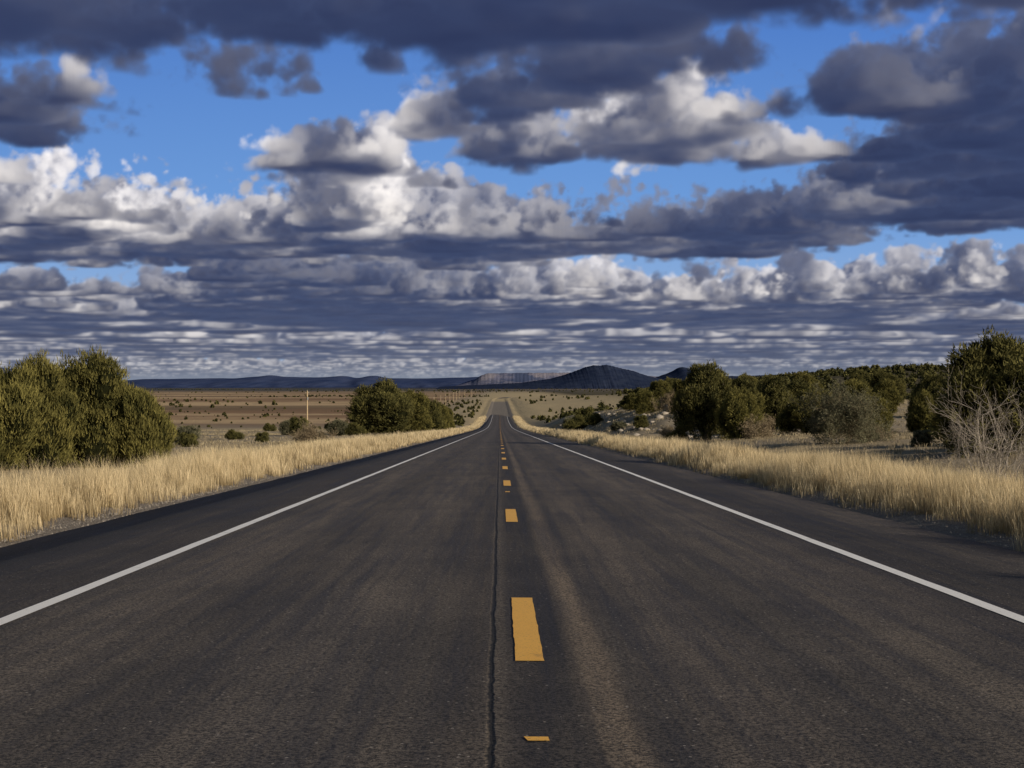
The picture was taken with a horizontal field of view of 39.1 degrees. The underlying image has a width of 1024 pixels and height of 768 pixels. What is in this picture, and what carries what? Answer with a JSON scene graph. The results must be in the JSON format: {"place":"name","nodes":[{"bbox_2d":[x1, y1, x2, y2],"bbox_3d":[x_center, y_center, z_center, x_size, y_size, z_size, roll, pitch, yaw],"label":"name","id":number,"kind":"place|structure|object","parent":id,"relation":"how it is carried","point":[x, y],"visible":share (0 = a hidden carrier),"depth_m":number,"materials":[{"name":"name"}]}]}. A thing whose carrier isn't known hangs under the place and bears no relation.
{"place":"outdoors","nodes":[
{"label":"outdoors","id":0,"kind":"place"},
{"bbox_2d":[125,375,477,387],"bbox_3d":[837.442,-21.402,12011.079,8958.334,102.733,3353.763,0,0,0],"label":"mountain range","id":1,"kind":"structure","parent":0,"point":[270,381],"depth_m":11098.48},
{"bbox_2d":[0,0,1023,379],"bbox_3d":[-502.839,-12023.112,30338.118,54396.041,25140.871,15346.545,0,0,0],"label":"sky","id":2,"kind":"structure","parent":0,"point":[332,188],"depth_m":36905.77,"materials":[{"name":"blue"}]},
{"bbox_2d":[0,397,1023,767],"bbox_3d":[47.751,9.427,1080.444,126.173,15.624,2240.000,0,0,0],"label":"road","id":3,"kind":"structure","parent":0,"point":[366,623],"depth_m":9.75,"materials":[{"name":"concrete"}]},
{"bbox_2d":[0,416,492,624],"bbox_3d":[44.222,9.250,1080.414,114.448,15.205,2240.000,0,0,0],"label":"road edge line","id":4,"kind":"object","parent":3,"relation":"on","point":[28,610],"visible":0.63,"depth_m":14.52,"materials":[{"name":"white paint"}]},
{"bbox_2d":[500,429,543,660],"bbox_3d":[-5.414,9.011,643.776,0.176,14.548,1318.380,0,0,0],"label":"road centre dash","id":5,"kind":"object","parent":3,"relation":"on","point":[528,646],"visible":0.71,"depth_m":9.68,"materials":[{"name":"yellow paint"}]},
{"bbox_2d":[505,491,549,740],"bbox_3d":[0.007,1.863,17.784,0.110,0.618,23.130,0,0,0],"label":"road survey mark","id":6,"kind":"object","parent":3,"relation":"on","point":[538,738],"visible":1,"depth_m":6.26,"materials":[{"name":"paint"}]},
{"bbox_2d":[507,397,1023,622],"bbox_3d":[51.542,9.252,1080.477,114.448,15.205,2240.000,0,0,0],"label":"road edge line","id":7,"kind":"object","parent":3,"relation":"on","point":[999,610],"visible":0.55,"depth_m":14.62,"materials":[{"name":"white paint"}]},
{"bbox_2d":[0,370,1023,552],"bbox_3d":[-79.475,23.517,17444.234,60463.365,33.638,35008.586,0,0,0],"label":"ground","id":8,"kind":"structure","parent":0,"point":[495,403],"depth_m":215.95,"materials":[{"name":"brown soil"}]},
{"bbox_2d":[0,377,45,469],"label":"juniper tree","id":9,"kind":"object","parent":8,"relation":"on","point":[16,415],"visible":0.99,"depth_m":41.63,"materials":[{"name":"green plant"}]},
{"bbox_2d":[0,348,89,469],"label":"juniper tree","id":10,"kind":"object","parent":8,"relation":"on","point":[58,409],"visible":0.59,"depth_m":43.23,"materials":[{"name":"green plant"}]},
{"bbox_2d":[50,343,146,467],"bbox_3d":[-13.301,0.862,45.657,4.862,4.337,3.849,0,0,0],"label":"juniper tree","id":11,"kind":"object","parent":8,"relation":"on","point":[97,382],"visible":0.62,"depth_m":44.77,"materials":[{"name":"green plant"}]},
{"bbox_2d":[107,384,178,469],"bbox_3d":[-11.681,1.473,45.048,2.543,3.120,2.443,0,0,0],"label":"juniper tree","id":12,"kind":"object","parent":8,"relation":"on","point":[147,425],"visible":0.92,"depth_m":44.52,"materials":[{"name":"green plant"}]},
{"bbox_2d":[178,432,198,446],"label":"green shrub","id":13,"kind":"object","parent":8,"relation":"on","point":[185,439],"visible":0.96,"depth_m":79.49,"materials":[{"name":"green plant"}]},
{"bbox_2d":[174,424,202,445],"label":"sage shrub","id":14,"kind":"object","parent":8,"relation":"on","point":[188,430],"visible":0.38,"depth_m":85.72,"materials":[{"name":"green plant"}]},
{"bbox_2d":[224,429,244,439],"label":"green shrub","id":15,"kind":"object","parent":8,"relation":"on","point":[231,434],"visible":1,"depth_m":129.51,"materials":[{"name":"green plant"}]},
{"bbox_2d":[254,431,269,442],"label":"green shrub","id":16,"kind":"object","parent":8,"relation":"on","point":[262,437],"visible":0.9,"depth_m":111.49,"materials":[{"name":"green plant"}]},
{"bbox_2d":[263,423,276,430],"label":"green shrub","id":17,"kind":"object","parent":8,"relation":"on","point":[268,427],"visible":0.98,"depth_m":249.28,"materials":[{"name":"green plant"}]},
{"bbox_2d":[278,420,292,434],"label":"sage shrub","id":18,"kind":"object","parent":8,"relation":"on","point":[284,427],"visible":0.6,"depth_m":154.35,"materials":[{"name":"green plant"}]},
{"bbox_2d":[288,416,308,435],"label":"green shrub","id":19,"kind":"object","parent":8,"relation":"on","point":[294,423],"visible":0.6,"depth_m":149.48,"materials":[{"name":"green plant"}]},
{"bbox_2d":[288,428,316,442],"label":"twiggy shrub","id":20,"kind":"object","parent":8,"relation":"on","point":[299,430],"visible":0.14,"depth_m":103.93,"materials":[{"name":"plant"}]},
{"bbox_2d":[307,391,307,420],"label":"utility pole","id":21,"kind":"object","parent":8,"relation":"on","point":[307,405],"visible":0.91,"depth_m":299.54,"materials":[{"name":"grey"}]},
{"bbox_2d":[288,420,337,442],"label":"twiggy shrub","id":22,"kind":"object","parent":8,"relation":"on","point":[310,433],"visible":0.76,"depth_m":99.40,"materials":[{"name":"brown plant"}]},
{"bbox_2d":[325,418,347,435],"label":"sage shrub","id":23,"kind":"object","parent":8,"relation":"on","point":[341,426],"visible":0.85,"depth_m":169.20,"materials":[{"name":"green plant"}]},
{"bbox_2d":[344,422,366,435],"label":"green shrub","id":24,"kind":"object","parent":8,"relation":"on","point":[353,428],"visible":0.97,"depth_m":165.32,"materials":[{"name":"green plant"}]},
{"bbox_2d":[345,376,415,434],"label":"juniper tree","id":25,"kind":"object","parent":8,"relation":"on","point":[382,407],"visible":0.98,"depth_m":187.40,"materials":[{"name":"green plant"}]},
{"bbox_2d":[399,389,433,432],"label":"juniper tree","id":26,"kind":"object","parent":8,"relation":"on","point":[422,419],"visible":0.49,"depth_m":220.79,"materials":[{"name":"green plant"}]},
{"bbox_2d":[419,395,446,430],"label":"juniper tree","id":27,"kind":"object","parent":8,"relation":"on","point":[435,413],"visible":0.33,"depth_m":248.89,"materials":[{"name":"green plant"}]},
{"bbox_2d":[436,402,453,430],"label":"juniper tree","id":28,"kind":"object","parent":8,"relation":"on","point":[447,420],"visible":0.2,"depth_m":271.35,"materials":[{"name":"green plant"}]},
{"bbox_2d":[448,408,455,428],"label":"juniper tree","id":29,"kind":"object","parent":8,"relation":"on","point":[451,413],"visible":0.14,"depth_m":291.66,"materials":[{"name":"green plant"}]},
{"bbox_2d":[140,376,791,429],"bbox_3d":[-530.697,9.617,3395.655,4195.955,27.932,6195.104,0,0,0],"label":"scrub bushes","id":30,"kind":"object","parent":8,"relation":"on","point":[460,420],"visible":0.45,"depth_m":1034.05,"materials":[{"name":"green plant"}]},
{"bbox_2d":[0,415,1023,551],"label":"roadside grass","id":31,"kind":"structure","parent":8,"relation":"on","point":[992,503],"depth_m":30.05,"materials":[{"name":"plant"}]},
{"bbox_2d":[0,454,1023,546],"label":"gravel","id":32,"kind":"structure","parent":8,"relation":"on","point":[115,513],"depth_m":23.60,"materials":[{"name":"grey gravel"}]},
{"bbox_2d":[6,399,1023,482],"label":"field grass","id":33,"kind":"structure","parent":8,"relation":"on","point":[802,437],"depth_m":86.67,"materials":[{"name":"beige plant"}]},
{"bbox_2d":[560,417,570,429],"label":"sage shrub","id":34,"kind":"object","parent":8,"relation":"on","point":[565,420],"visible":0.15,"depth_m":211.82,"materials":[{"name":"green plant"}]},
{"bbox_2d":[563,414,586,429],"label":"green shrub","id":35,"kind":"object","parent":8,"relation":"on","point":[577,422],"visible":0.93,"depth_m":199.21,"materials":[{"name":"green plant"}]},
{"bbox_2d":[574,406,593,420],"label":"green shrub","id":36,"kind":"object","parent":8,"relation":"on","point":[586,413],"visible":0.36,"depth_m":205.47,"materials":[{"name":"green plant"}]},
{"bbox_2d":[584,412,603,425],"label":"green shrub","id":37,"kind":"object","parent":8,"relation":"on","point":[594,418],"visible":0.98,"depth_m":189.23,"materials":[{"name":"green plant"}]},
{"bbox_2d":[610,421,627,430],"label":"sage shrub","id":38,"kind":"object","parent":8,"relation":"on","point":[615,425],"visible":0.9,"depth_m":147.58,"materials":[{"name":"green plant"}]},
{"bbox_2d":[619,393,635,409],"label":"juniper tree","id":39,"kind":"object","parent":8,"relation":"on","point":[626,402],"visible":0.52,"depth_m":185.62,"materials":[{"name":"green plant"}]},
{"bbox_2d":[556,403,715,437],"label":"bank rocks","id":40,"kind":"object","parent":8,"relation":"on","point":[659,416],"visible":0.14,"depth_m":146.79,"materials":[{"name":"stone"}]},
{"bbox_2d":[633,415,648,428],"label":"green shrub","id":41,"kind":"object","parent":8,"relation":"on","point":[641,422],"visible":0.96,"depth_m":137.60,"materials":[{"name":"green plant"}]},
{"bbox_2d":[633,389,659,414],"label":"juniper tree","id":42,"kind":"object","parent":8,"relation":"on","point":[642,400],"visible":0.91,"depth_m":159.42,"materials":[{"name":"green plant"}]},
{"bbox_2d":[649,379,675,404],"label":"juniper tree","id":43,"kind":"object","parent":8,"relation":"on","point":[660,388],"visible":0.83,"depth_m":164.38,"materials":[{"name":"green plant"}]},
{"bbox_2d":[650,389,675,412],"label":"twiggy shrub","id":44,"kind":"object","parent":8,"relation":"on","point":[666,401],"visible":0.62,"depth_m":150.14,"materials":[{"name":"plant"}]},
{"bbox_2d":[651,425,674,436],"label":"twiggy shrub","id":45,"kind":"object","parent":8,"relation":"on","point":[664,432],"visible":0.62,"depth_m":119.96,"materials":[{"name":"plant"}]},
{"bbox_2d":[664,377,677,386],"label":"juniper tree","id":46,"kind":"object","parent":8,"relation":"on","point":[670,380],"visible":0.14,"depth_m":171.56,"materials":[{"name":"green plant"}]},
{"bbox_2d":[663,427,689,442],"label":"green shrub","id":47,"kind":"object","parent":8,"relation":"on","point":[673,433],"visible":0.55,"depth_m":96.64,"materials":[{"name":"green plant"}]},
{"bbox_2d":[672,377,686,397],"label":"juniper tree","id":48,"kind":"object","parent":8,"relation":"on","point":[678,385],"visible":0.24,"depth_m":149.74,"materials":[{"name":"green plant"}]},
{"bbox_2d":[668,359,732,440],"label":"juniper tree","id":49,"kind":"object","parent":8,"relation":"on","point":[696,405],"visible":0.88,"depth_m":94.28,"materials":[{"name":"green plant"}]},
{"bbox_2d":[686,363,727,439],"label":"juniper tree","id":50,"kind":"object","parent":8,"relation":"on","point":[722,371],"depth_m":99.46,"materials":[{"name":"green plant"}]},
{"bbox_2d":[713,385,763,439],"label":"juniper tree","id":51,"kind":"object","parent":8,"relation":"on","point":[736,408],"visible":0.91,"depth_m":91.49,"materials":[{"name":"green plant"}]},
{"bbox_2d":[725,372,761,437],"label":"juniper tree","id":52,"kind":"object","parent":8,"relation":"on","point":[739,383],"visible":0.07,"depth_m":97.37,"materials":[{"name":"green plant"}]},
{"bbox_2d":[737,373,757,382],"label":"juniper tree","id":53,"kind":"object","parent":8,"relation":"on","point":[753,378],"visible":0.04,"depth_m":174.46,"materials":[{"name":"green plant"}]},
{"bbox_2d":[736,413,776,438],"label":"twiggy shrub","id":54,"kind":"object","parent":8,"relation":"on","point":[764,431],"visible":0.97,"depth_m":90.11,"materials":[{"name":"brown plant"}]},
{"bbox_2d":[757,390,767,433],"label":"juniper tree","id":55,"kind":"object","parent":8,"relation":"on","point":[760,401],"visible":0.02,"depth_m":103.54,"materials":[{"name":"green plant"}]},
{"bbox_2d":[589,362,949,410],"bbox_3d":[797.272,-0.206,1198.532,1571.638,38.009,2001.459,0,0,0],"label":"juniper woodland","id":56,"kind":"object","parent":8,"relation":"on","point":[837,371],"visible":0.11,"depth_m":1158.63,"materials":[{"name":"green plant"}]},
{"bbox_2d":[755,373,796,431],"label":"juniper tree","id":57,"kind":"object","parent":8,"relation":"on","point":[775,394],"visible":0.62,"depth_m":111.10,"materials":[{"name":"green plant"}]},
{"bbox_2d":[786,376,814,427],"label":"juniper tree","id":58,"kind":"object","parent":8,"relation":"on","point":[794,387],"visible":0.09,"depth_m":117.14,"materials":[{"name":"green plant"}]},
{"bbox_2d":[774,385,836,434],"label":"juniper tree","id":59,"kind":"object","parent":8,"relation":"on","point":[791,420],"visible":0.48,"depth_m":103.64,"materials":[{"name":"green plant"}]},
{"bbox_2d":[789,371,823,388],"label":"juniper tree","id":60,"kind":"object","parent":8,"relation":"on","point":[808,378],"visible":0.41,"depth_m":169.52,"materials":[{"name":"green plant"}]},
{"bbox_2d":[787,378,896,444],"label":"twiggy shrub","id":61,"kind":"object","parent":8,"relation":"on","point":[850,420],"visible":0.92,"depth_m":65.69,"materials":[{"name":"green plant"}]},
{"bbox_2d":[838,377,877,411],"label":"juniper tree","id":62,"kind":"object","parent":8,"relation":"on","point":[857,385],"visible":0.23,"depth_m":115.48,"materials":[{"name":"green plant"}]},
{"bbox_2d":[846,368,872,389],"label":"juniper tree","id":63,"kind":"object","parent":8,"relation":"on","point":[864,376],"visible":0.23,"depth_m":189.77,"materials":[{"name":"green plant"}]},
{"bbox_2d":[863,391,895,431],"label":"juniper tree","id":64,"kind":"object","parent":8,"relation":"on","point":[887,415],"visible":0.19,"depth_m":99.57,"materials":[{"name":"green plant"}]},
{"bbox_2d":[864,424,897,438],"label":"twiggy shrub","id":65,"kind":"object","parent":8,"relation":"on","point":[885,433],"visible":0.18,"depth_m":69.78,"materials":[{"name":"plant"}]},
{"bbox_2d":[868,369,906,403],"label":"juniper tree","id":66,"kind":"object","parent":8,"relation":"on","point":[880,376],"visible":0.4,"depth_m":151.66,"materials":[{"name":"green plant"}]},
{"bbox_2d":[874,378,901,413],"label":"juniper tree","id":67,"kind":"object","parent":8,"relation":"on","point":[886,389],"visible":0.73,"depth_m":139.41,"materials":[{"name":"green plant"}]},
{"bbox_2d":[905,387,937,433],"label":"juniper tree","id":68,"kind":"object","parent":8,"relation":"on","point":[919,415],"visible":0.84,"depth_m":105.76,"materials":[{"name":"green plant"}]},
{"bbox_2d":[909,429,933,446],"bbox_3d":[16.580,2.267,58.199,1.061,0.982,1.182,0,0,-1],"label":"sage shrub","id":69,"kind":"object","parent":8,"relation":"on","point":[924,437],"visible":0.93,"depth_m":58.00,"materials":[{"name":"green plant"}]},
{"bbox_2d":[903,370,947,416],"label":"juniper tree","id":70,"kind":"object","parent":8,"relation":"on","point":[931,382],"visible":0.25,"depth_m":109.76,"materials":[{"name":"green plant"}]},
{"bbox_2d":[917,358,1023,482],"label":"bare bush","id":71,"kind":"object","parent":8,"relation":"on","point":[980,447],"visible":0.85,"depth_m":30.77,"materials":[{"name":"grey plant"}]},
{"bbox_2d":[926,324,1023,457],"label":"juniper tree","id":72,"kind":"object","parent":8,"relation":"on","point":[996,362],"visible":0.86,"depth_m":45.23,"materials":[{"name":"green plant"}]},
{"bbox_2d":[944,408,1023,480],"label":"bare bush","id":73,"kind":"object","parent":8,"relation":"on","point":[959,439],"visible":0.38,"depth_m":33.70,"materials":[{"name":"plant"}]},
{"bbox_2d":[436,365,663,388],"bbox_3d":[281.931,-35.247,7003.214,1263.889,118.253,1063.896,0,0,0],"label":"hill","id":74,"kind":"structure","parent":0,"point":[601,377],"depth_m":6703.75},
{"bbox_2d":[456,372,657,385],"bbox_3d":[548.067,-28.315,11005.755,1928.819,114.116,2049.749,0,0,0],"label":"mesa","id":75,"kind":"structure","parent":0,"point":[496,378],"depth_m":10447.04,"materials":[{"name":"grey stone"}]},
{"bbox_2d":[656,367,766,380],"bbox_3d":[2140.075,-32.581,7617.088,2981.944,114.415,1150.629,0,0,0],"label":"hill","id":76,"kind":"structure","parent":0,"point":[679,373],"depth_m":7477.82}
]}

